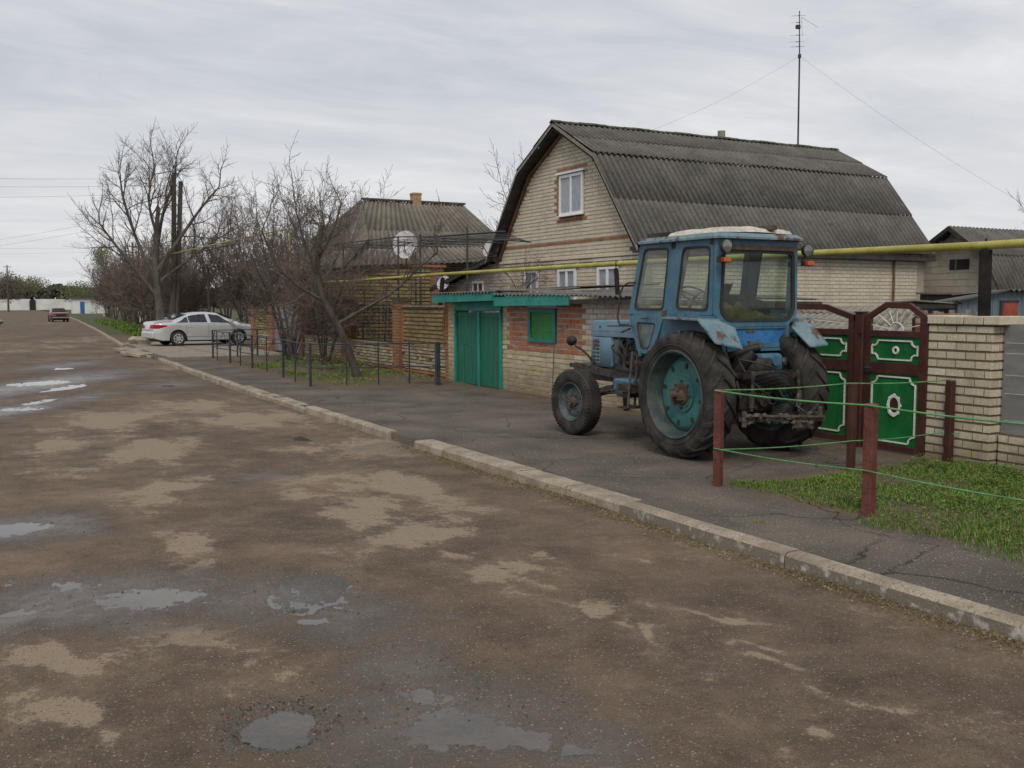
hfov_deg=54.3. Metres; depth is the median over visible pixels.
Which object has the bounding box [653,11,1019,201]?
antenna mast
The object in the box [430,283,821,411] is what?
garage
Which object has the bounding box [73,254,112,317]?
bare bush
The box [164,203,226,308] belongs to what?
bare tree
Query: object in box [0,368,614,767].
puddle water
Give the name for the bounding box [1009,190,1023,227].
bare tree
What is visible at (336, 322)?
bare tree
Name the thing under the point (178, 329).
parked car
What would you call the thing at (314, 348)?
wall panel
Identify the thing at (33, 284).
distant tree
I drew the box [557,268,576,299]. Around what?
window
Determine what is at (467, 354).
door
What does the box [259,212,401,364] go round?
bare shrub
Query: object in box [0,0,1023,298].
sky
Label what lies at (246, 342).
yard ground
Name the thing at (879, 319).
shed
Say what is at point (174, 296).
utility pole
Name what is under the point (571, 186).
attic window
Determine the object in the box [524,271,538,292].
window
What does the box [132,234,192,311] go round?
bare bush
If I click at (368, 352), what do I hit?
wall panel
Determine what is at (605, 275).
window
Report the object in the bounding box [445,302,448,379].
brick pillar
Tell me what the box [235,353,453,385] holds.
grass
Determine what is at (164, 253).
bare bush
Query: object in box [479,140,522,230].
bare tree
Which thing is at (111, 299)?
bare bush
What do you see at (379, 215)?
neighbour house
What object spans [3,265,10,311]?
utility pole
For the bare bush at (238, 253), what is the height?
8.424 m
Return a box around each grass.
[94,319,155,341]
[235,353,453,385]
[712,452,1023,609]
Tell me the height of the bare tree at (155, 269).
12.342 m
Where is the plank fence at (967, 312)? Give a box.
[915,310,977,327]
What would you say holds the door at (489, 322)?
in the garage
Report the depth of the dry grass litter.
7.51 m
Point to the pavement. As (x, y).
(633, 467)
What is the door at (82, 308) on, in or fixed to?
in the kiosk
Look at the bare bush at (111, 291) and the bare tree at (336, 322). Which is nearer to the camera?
the bare tree at (336, 322)
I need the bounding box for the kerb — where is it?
[70,317,1023,642]
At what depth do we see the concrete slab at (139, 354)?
37.16 m
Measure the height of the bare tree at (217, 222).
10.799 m
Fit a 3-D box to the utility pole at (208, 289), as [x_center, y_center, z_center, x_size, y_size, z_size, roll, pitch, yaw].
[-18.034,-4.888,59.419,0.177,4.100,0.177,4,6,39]
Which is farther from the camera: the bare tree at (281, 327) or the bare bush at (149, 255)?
the bare bush at (149, 255)
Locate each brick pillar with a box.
[249,305,261,348]
[267,303,280,351]
[298,306,307,355]
[340,299,357,362]
[389,298,413,371]
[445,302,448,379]
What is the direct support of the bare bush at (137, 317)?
on the verge
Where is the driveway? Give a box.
[123,341,281,357]
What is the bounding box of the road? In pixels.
[0,310,1023,767]
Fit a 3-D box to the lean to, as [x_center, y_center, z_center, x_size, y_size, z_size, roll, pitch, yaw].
[1.054,-2.600,34.447,6.380,3.392,4.811,-3,5,-28]
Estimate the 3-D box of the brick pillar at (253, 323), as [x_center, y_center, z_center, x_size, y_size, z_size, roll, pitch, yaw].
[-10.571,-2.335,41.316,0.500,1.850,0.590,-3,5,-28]
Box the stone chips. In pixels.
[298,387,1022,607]
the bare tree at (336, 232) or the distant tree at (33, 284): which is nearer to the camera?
the bare tree at (336, 232)
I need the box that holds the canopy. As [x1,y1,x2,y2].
[890,300,960,330]
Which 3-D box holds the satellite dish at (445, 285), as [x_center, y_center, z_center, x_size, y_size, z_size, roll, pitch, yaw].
[-2.291,-3.325,33.851,0.444,0.698,0.425,-3,5,-28]
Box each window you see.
[472,281,483,290]
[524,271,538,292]
[527,309,556,342]
[555,168,585,217]
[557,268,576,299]
[596,266,618,298]
[949,259,969,269]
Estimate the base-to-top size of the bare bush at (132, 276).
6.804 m
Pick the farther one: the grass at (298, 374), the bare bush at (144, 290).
the bare bush at (144, 290)
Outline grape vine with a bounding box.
[323,223,450,340]
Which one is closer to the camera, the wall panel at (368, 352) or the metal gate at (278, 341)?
the wall panel at (368, 352)
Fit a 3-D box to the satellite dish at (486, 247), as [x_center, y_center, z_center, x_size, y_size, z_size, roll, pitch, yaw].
[-0.721,-4.226,31.694,0.437,0.741,0.442,1,5,8]
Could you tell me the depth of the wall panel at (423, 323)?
25.98 m
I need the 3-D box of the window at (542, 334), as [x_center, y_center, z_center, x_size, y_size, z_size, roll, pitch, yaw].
[0.609,-1.185,20.226,0.060,0.680,1.100,-3,5,-28]
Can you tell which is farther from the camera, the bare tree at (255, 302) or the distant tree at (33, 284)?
the distant tree at (33, 284)
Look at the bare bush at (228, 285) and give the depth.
59.16 m
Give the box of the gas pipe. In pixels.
[150,228,1023,410]
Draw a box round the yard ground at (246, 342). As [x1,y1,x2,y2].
[215,340,297,353]
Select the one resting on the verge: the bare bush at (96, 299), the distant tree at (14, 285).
the bare bush at (96, 299)
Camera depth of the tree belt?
341.01 m
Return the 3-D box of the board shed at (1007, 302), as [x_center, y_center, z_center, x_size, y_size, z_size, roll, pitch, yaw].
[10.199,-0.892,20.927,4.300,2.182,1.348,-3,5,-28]
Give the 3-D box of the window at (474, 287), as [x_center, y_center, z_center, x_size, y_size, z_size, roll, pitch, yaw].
[-1.102,-2.892,32.443,0.050,0.900,0.800,-3,5,-28]
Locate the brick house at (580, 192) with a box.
[485,119,936,330]
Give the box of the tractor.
[551,225,829,457]
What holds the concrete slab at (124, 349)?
on the road
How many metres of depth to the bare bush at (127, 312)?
84.09 m
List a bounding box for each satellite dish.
[393,231,416,267]
[437,276,449,291]
[482,243,496,262]
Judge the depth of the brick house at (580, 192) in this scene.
27.46 m
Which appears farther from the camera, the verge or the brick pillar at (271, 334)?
the verge
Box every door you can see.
[80,302,84,313]
[456,311,477,384]
[480,312,498,387]
[1003,303,1017,315]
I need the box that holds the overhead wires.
[0,178,177,276]
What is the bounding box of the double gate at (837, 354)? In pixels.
[732,303,854,440]
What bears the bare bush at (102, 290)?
on the verge
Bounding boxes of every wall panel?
[255,310,268,350]
[304,303,340,361]
[349,303,392,369]
[401,305,444,378]
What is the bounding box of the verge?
[44,309,263,335]
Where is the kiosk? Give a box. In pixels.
[69,298,105,313]
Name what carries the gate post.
on the pavement
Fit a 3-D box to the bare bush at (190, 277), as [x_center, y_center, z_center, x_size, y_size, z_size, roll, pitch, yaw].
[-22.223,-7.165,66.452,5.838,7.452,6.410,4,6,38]
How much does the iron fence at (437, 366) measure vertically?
1.050 m
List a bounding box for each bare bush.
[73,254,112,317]
[81,243,150,322]
[84,262,109,316]
[92,251,144,320]
[93,257,127,319]
[97,254,139,320]
[105,240,168,324]
[110,241,165,320]
[111,236,182,323]
[114,236,200,320]
[126,222,228,315]
[129,234,229,319]
[131,225,201,319]
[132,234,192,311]
[136,237,205,318]
[182,210,283,323]
[212,206,301,309]
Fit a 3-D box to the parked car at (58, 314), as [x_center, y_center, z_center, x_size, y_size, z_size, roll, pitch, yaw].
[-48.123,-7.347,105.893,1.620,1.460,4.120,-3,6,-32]
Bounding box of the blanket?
[712,301,777,318]
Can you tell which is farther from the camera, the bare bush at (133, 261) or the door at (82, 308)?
the door at (82, 308)
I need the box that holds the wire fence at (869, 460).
[713,379,1023,516]
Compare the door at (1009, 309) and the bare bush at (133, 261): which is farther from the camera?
the bare bush at (133, 261)
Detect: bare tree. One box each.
[65,117,265,320]
[164,188,275,319]
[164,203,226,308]
[206,175,364,359]
[212,168,308,325]
[225,175,343,300]
[233,130,454,376]
[258,163,367,269]
[263,188,351,307]
[264,157,403,246]
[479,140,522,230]
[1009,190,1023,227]
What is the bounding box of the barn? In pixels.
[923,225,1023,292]
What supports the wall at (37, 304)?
on the ground
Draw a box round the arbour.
[321,227,530,311]
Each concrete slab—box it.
[113,347,141,351]
[120,351,152,357]
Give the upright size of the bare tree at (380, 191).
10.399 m
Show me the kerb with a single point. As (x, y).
(982, 617)
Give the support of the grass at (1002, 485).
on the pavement
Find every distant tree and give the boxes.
[0,270,27,310]
[11,276,52,298]
[57,281,102,301]
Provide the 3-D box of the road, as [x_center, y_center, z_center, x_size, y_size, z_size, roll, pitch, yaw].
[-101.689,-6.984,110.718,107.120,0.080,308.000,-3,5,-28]
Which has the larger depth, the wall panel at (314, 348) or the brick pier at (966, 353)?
the wall panel at (314, 348)
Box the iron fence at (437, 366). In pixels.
[211,328,445,386]
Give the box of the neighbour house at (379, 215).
[271,192,494,341]
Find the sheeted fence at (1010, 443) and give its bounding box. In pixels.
[997,324,1023,469]
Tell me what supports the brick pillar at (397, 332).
on the pavement
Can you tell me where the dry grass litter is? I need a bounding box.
[392,445,1023,660]
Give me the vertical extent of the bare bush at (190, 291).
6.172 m
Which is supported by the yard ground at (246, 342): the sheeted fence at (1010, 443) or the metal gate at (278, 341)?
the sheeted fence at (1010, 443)
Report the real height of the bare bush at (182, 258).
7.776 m
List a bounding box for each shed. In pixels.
[796,305,918,330]
[921,289,1023,315]
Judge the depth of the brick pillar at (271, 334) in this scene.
38.67 m
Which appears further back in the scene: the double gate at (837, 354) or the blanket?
the double gate at (837, 354)
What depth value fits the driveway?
39.09 m
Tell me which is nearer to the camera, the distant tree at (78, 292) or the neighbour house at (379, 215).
the neighbour house at (379, 215)
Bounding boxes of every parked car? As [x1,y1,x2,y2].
[48,308,69,321]
[141,312,250,345]
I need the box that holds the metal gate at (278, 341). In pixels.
[274,304,298,352]
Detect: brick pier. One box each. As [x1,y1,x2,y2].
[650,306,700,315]
[925,315,1023,464]
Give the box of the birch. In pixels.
[84,244,116,315]
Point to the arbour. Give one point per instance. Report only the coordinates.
(466, 239)
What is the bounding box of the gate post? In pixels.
[853,311,869,446]
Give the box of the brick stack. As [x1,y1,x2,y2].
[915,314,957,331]
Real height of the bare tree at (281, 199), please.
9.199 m
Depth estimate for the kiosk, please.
174.95 m
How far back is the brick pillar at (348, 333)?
31.15 m
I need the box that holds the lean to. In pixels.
[429,258,501,346]
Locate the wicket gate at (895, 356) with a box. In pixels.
[862,302,929,455]
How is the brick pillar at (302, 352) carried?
on the pavement
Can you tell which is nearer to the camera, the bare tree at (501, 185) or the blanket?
the blanket
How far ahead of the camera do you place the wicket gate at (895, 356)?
12.62 m
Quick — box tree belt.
[0,283,279,308]
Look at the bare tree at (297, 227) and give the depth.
44.04 m
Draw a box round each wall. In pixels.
[0,299,117,310]
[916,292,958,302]
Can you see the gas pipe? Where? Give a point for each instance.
(984, 278)
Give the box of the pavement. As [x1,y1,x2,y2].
[111,335,1023,615]
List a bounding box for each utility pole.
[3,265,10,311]
[169,172,182,315]
[207,267,210,311]
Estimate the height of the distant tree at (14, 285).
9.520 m
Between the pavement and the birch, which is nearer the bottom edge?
the pavement
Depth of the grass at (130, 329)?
73.40 m
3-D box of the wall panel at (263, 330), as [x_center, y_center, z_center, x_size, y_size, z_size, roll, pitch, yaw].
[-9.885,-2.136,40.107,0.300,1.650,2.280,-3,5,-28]
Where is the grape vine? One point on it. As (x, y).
(388, 259)
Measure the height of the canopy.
1.955 m

